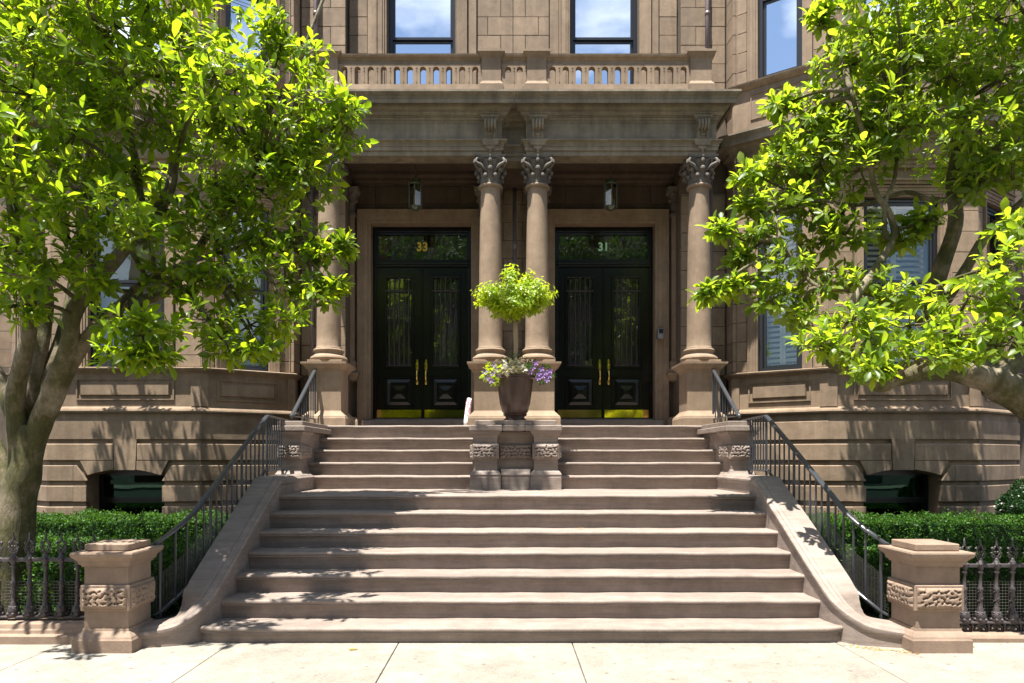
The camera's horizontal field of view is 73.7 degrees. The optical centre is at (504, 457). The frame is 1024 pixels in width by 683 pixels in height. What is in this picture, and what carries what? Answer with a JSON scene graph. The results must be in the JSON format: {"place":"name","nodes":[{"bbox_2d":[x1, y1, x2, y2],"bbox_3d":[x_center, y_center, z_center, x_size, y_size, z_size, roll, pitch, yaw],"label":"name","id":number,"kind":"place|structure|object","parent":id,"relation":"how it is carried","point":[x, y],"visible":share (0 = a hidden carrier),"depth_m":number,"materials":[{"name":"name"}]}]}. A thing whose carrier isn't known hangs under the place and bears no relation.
{"place":"outdoors","nodes":[
{"label":"outdoors","id":0,"kind":"place"},
{"bbox_2d":[69,539,163,652],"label":"gate pier","id":1,"kind":"structure","parent":0,"point":[117,592],"depth_m":5.53,"materials":[{"name":"beige stone"}]},
{"bbox_2d":[151,606,179,619],"bbox_3d":[-8.337,1.675,8.625,11.050,0.290,5.350,0,0,0],"label":"garden bed","id":2,"kind":"object","parent":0,"point":[167,615],"depth_m":6.61,"materials":[{"name":"soil"}]},
{"bbox_2d":[8,529,213,618],"bbox_3d":[-4.886,1.216,7.211,3.435,0.774,1.642,0,0,0],"label":"box hedge","id":3,"kind":"object","parent":2,"relation":"on","point":[37,569],"visible":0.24,"depth_m":6.68,"materials":[{"name":"green plant"}]},
{"bbox_2d":[36,506,229,545],"bbox_3d":[-5.960,1.130,9.334,4.526,0.976,0.898,0,0,0],"label":"box hedge","id":4,"kind":"object","parent":2,"relation":"on","point":[150,525],"visible":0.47,"depth_m":9.07,"materials":[{"name":"green plant"}]},
{"bbox_2d":[0,0,378,613],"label":"magnolia tree","id":5,"kind":"object","parent":2,"relation":"on","point":[35,384],"visible":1,"depth_m":6.27,"materials":[{"name":"green plant"}]},
{"bbox_2d":[0,642,1023,682],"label":"sidewalk","id":6,"kind":"structure","parent":0,"point":[213,662],"depth_m":5.20,"materials":[{"name":"concrete"}]},
{"bbox_2d":[0,532,97,644],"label":"iron fence","id":7,"kind":"object","parent":6,"relation":"on","point":[29,625],"visible":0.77,"depth_m":5.90,"materials":[{"name":"grey metal"}]},
{"bbox_2d":[139,421,904,647],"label":"staircase","id":8,"kind":"structure","parent":6,"relation":"on","point":[398,534],"depth_m":6.72,"materials":[{"name":"beige stone"}]},
{"bbox_2d":[151,415,288,618],"bbox_3d":[-2.905,0.451,7.593,0.270,1.928,3.339,0,0,2],"label":"stair railing","id":9,"kind":"object","parent":8,"relation":"attached to","point":[215,484],"visible":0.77,"depth_m":6.82,"materials":[{"name":"black metal"}]},
{"bbox_2d":[290,369,316,420],"bbox_3d":[-2.858,-0.913,9.702,0.056,0.865,1.341,0,0,-2],"label":"landing railing","id":10,"kind":"object","parent":8,"relation":"on","point":[311,381],"visible":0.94,"depth_m":9.96,"materials":[{"name":"black metal"}]},
{"bbox_2d":[464,398,471,424],"bbox_3d":[-0.587,-0.712,10.750,0.099,0.460,0.179,0,0,26],"label":"newspaper bag","id":11,"kind":"object","parent":8,"relation":"on","point":[468,406],"visible":0.91,"depth_m":10.72,"materials":[{"name":"white plastic"}]},
{"bbox_2d":[711,369,740,420],"bbox_3d":[3.134,-0.913,9.702,0.056,0.865,1.341,0,0,2],"label":"landing railing","id":12,"kind":"object","parent":8,"relation":"on","point":[727,395],"visible":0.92,"depth_m":9.86,"materials":[{"name":"metal"}]},
{"bbox_2d":[741,415,890,618],"bbox_3d":[3.181,0.451,7.593,0.270,1.928,3.339,0,0,-2],"label":"stair railing","id":13,"kind":"object","parent":8,"relation":"attached to","point":[820,481],"visible":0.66,"depth_m":6.80,"materials":[{"name":"black metal"}]},
{"bbox_2d":[843,644,916,653],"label":"leaf litter","id":14,"kind":"object","parent":6,"relation":"on","point":[878,649],"visible":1,"depth_m":5.57,"materials":[{"name":"brown"}]},
{"bbox_2d":[878,539,975,652],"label":"gate pier","id":15,"kind":"structure","parent":6,"relation":"on","point":[925,592],"depth_m":5.53,"materials":[{"name":"beige stone"}]},
{"bbox_2d":[947,538,1023,642],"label":"iron fence","id":16,"kind":"object","parent":6,"relation":"on","point":[992,633],"visible":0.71,"depth_m":5.91,"materials":[{"name":"black metal"}]},
{"bbox_2d":[469,420,561,489],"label":"planter pier","id":17,"kind":"structure","parent":0,"point":[520,454],"depth_m":8.86,"materials":[{"name":"beige stone"}]},
{"bbox_2d":[496,373,534,419],"bbox_3d":[0.134,-0.790,9.150,0.536,0.609,0.536,0,0,0],"label":"plant pot","id":18,"kind":"object","parent":17,"relation":"on","point":[514,391],"visible":0.9,"depth_m":8.97,"materials":[{"name":"ceramic"}]},
{"bbox_2d":[479,362,503,386],"bbox_3d":[-0.187,-1.100,9.013,0.282,0.350,0.391,0,0,-19],"label":"trailing petunia","id":19,"kind":"object","parent":18,"relation":"in","point":[494,374],"visible":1,"depth_m":8.93,"materials":[{"name":"yellow plant"}]},
{"bbox_2d":[470,263,558,372],"bbox_3d":[0.118,-1.833,9.129,1.113,1.550,0.879,0,0,22],"label":"topiary tree","id":20,"kind":"object","parent":18,"relation":"on","point":[514,304],"visible":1,"depth_m":9.02,"materials":[{"name":"green plant"}]},
{"bbox_2d":[501,357,527,377],"bbox_3d":[0.120,-1.181,8.941,0.363,0.289,0.279,0,0,0],"label":"dusty foliage","id":21,"kind":"object","parent":18,"relation":"in","point":[516,368],"visible":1,"depth_m":8.93,"materials":[{"name":"beige plant"}]},
{"bbox_2d":[497,352,534,368],"bbox_3d":[0.146,-1.305,9.155,0.553,0.274,0.300,0,0,0],"label":"grey herb","id":22,"kind":"object","parent":18,"relation":"in","point":[519,357],"visible":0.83,"depth_m":9.12,"materials":[{"name":"green plant"}]},
{"bbox_2d":[523,359,555,385],"bbox_3d":[0.447,-1.141,9.025,0.498,0.384,0.387,0,0,0],"label":"trailing petunia","id":23,"kind":"object","parent":18,"relation":"in","point":[545,376],"visible":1,"depth_m":8.96,"materials":[{"name":"purple plant"}]},
{"bbox_2d":[861,608,1022,625],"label":"garden bed","id":24,"kind":"object","parent":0,"point":[871,615],"depth_m":6.49,"materials":[{"name":"soil"}]},
{"bbox_2d":[685,0,1023,421],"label":"magnolia tree","id":25,"kind":"object","parent":24,"relation":"on","point":[885,117],"visible":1,"depth_m":6.58,"materials":[{"name":"green plant"}]},
{"bbox_2d":[806,507,1023,547],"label":"box hedge","id":26,"kind":"object","parent":24,"relation":"on","point":[990,526],"visible":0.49,"depth_m":9.07,"materials":[{"name":"green plant"}]},
{"bbox_2d":[824,533,1023,617],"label":"box hedge","id":27,"kind":"object","parent":24,"relation":"on","point":[971,574],"visible":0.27,"depth_m":6.60,"materials":[{"name":"green plant"}]},
{"bbox_2d":[993,478,1023,520],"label":"round shrub","id":28,"kind":"object","parent":24,"relation":"on","point":[1011,501],"visible":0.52,"depth_m":9.56,"materials":[{"name":"green plant"}]},
{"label":"ground","id":29,"kind":"structure","parent":0,"visible":0},
{"bbox_2d":[0,0,513,518],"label":"townhouse","id":30,"kind":"structure","parent":29,"relation":"on","point":[410,334],"depth_m":10.77,"materials":[{"name":"brown stone"}]},
{"bbox_2d":[91,198,163,366],"bbox_3d":[-5.808,-2.690,10.908,1.275,2.720,0.754,0,0,0],"label":"window","id":31,"kind":"structure","parent":30,"relation":"in","point":[127,271],"depth_m":10.70,"materials":[{"name":"grey glass"}]},
{"bbox_2d":[91,0,163,51],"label":"window","id":32,"kind":"structure","parent":30,"relation":"in","point":[126,28],"depth_m":10.60,"materials":[{"name":"glass"}]},
{"bbox_2d":[99,470,164,514],"bbox_3d":[-5.802,0.633,10.783,1.280,0.935,0.104,0,0,0],"label":"window","id":33,"kind":"structure","parent":30,"relation":"in","point":[132,491],"depth_m":10.77,"materials":[{"name":"black glass"}]},
{"bbox_2d":[226,207,267,370],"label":"window","id":34,"kind":"structure","parent":30,"relation":"in","point":[264,286],"depth_m":11.07,"materials":[{"name":"glass"}]},
{"bbox_2d":[226,0,267,76],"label":"window","id":35,"kind":"structure","parent":30,"relation":"in","point":[247,31],"depth_m":10.94,"materials":[{"name":"blue glass"}]},
{"bbox_2d":[376,267,422,417],"bbox_3d":[-1.864,-2.032,12.061,0.831,2.665,0.139,0,0,0],"label":"door leaf","id":36,"kind":"structure","parent":30,"relation":"in","point":[399,388],"depth_m":12.08,"materials":[{"name":"black paint"}]},
{"bbox_2d":[408,163,422,210],"bbox_3d":[-1.456,-4.479,11.100,0.256,0.923,0.244,0,0,0],"label":"hanging lantern","id":37,"kind":"object","parent":30,"relation":"hanging from","point":[415,182],"visible":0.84,"depth_m":11.06,"materials":[{"name":"brown metal"}]},
{"bbox_2d":[389,0,454,83],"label":"window","id":38,"kind":"structure","parent":30,"relation":"in","point":[415,26],"depth_m":11.91,"materials":[{"name":"blue glass"}]},
{"bbox_2d":[423,267,468,417],"bbox_3d":[-1.050,-2.032,12.061,0.811,2.665,0.139,0,0,0],"label":"door leaf","id":39,"kind":"structure","parent":30,"relation":"in","point":[445,387],"depth_m":12.08,"materials":[{"name":"black paint"}]},
{"bbox_2d":[508,0,1023,519],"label":"townhouse","id":40,"kind":"structure","parent":29,"relation":"on","point":[652,102],"depth_m":10.80,"materials":[{"name":"brown stone"}]},
{"bbox_2d":[557,267,602,417],"bbox_3d":[1.327,-2.032,12.061,0.811,2.665,0.139,0,0,0],"label":"door leaf","id":41,"kind":"structure","parent":40,"relation":"in","point":[579,387],"depth_m":12.08,"materials":[{"name":"black paint"}]},
{"bbox_2d":[571,0,636,83],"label":"window","id":42,"kind":"structure","parent":40,"relation":"in","point":[597,26],"depth_m":11.91,"materials":[{"name":"blue glass"}]},
{"bbox_2d":[603,163,617,210],"bbox_3d":[1.716,-4.479,11.100,0.256,0.923,0.244,0,0,0],"label":"hanging lantern","id":43,"kind":"object","parent":40,"relation":"hanging from","point":[610,182],"visible":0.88,"depth_m":11.06,"materials":[{"name":"brown metal"}]},
{"bbox_2d":[603,267,648,417],"bbox_3d":[2.139,-2.032,12.061,0.831,2.665,0.139,0,0,0],"label":"door leaf","id":44,"kind":"structure","parent":40,"relation":"in","point":[625,387],"depth_m":12.08,"materials":[{"name":"black paint"}]},
{"bbox_2d":[656,328,663,339],"bbox_3d":[2.663,-2.123,11.724,0.100,0.175,0.152,0,0,0],"label":"intercom","id":45,"kind":"object","parent":40,"relation":"attached to","point":[659,333],"visible":1,"depth_m":11.66,"materials":[{"name":"grey metal"}]},
{"bbox_2d":[759,211,801,371],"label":"window","id":46,"kind":"structure","parent":40,"relation":"in","point":[774,353],"depth_m":11.08,"materials":[{"name":"glass"}]},
{"bbox_2d":[759,0,801,77],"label":"window","id":47,"kind":"structure","parent":40,"relation":"in","point":[780,25],"depth_m":10.98,"materials":[{"name":"blue glass"}]},
{"bbox_2d":[864,470,927,519],"bbox_3d":[6.078,0.633,10.783,1.280,0.935,0.104,0,0,0],"label":"window","id":48,"kind":"structure","parent":40,"relation":"in","point":[893,491],"depth_m":10.77,"materials":[{"name":"black glass"}]},
{"bbox_2d":[864,0,929,35],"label":"window","id":49,"kind":"structure","parent":40,"relation":"in","point":[867,2],"depth_m":10.60,"materials":[{"name":"glass"}]},
{"bbox_2d":[864,198,936,364],"bbox_3d":[6.085,-2.690,10.908,1.275,2.720,0.754,0,0,0],"label":"window","id":50,"kind":"structure","parent":40,"relation":"in","point":[906,263],"depth_m":10.70,"materials":[{"name":"glass"}]},
{"bbox_2d":[987,205,999,363],"bbox_3d":[7.735,-2.690,10.945,0.670,2.620,0.104,0,0,-34],"label":"window","id":51,"kind":"structure","parent":40,"relation":"in","point":[991,212],"depth_m":11.01,"materials":[{"name":"glass"}]},
{"bbox_2d":[987,4,999,65],"bbox_3d":[7.735,-7.430,10.945,0.670,2.660,0.104,0,0,-34],"label":"window","id":52,"kind":"structure","parent":40,"relation":"in","point":[997,12],"depth_m":11.08,"materials":[{"name":"black paint"}]}
]}

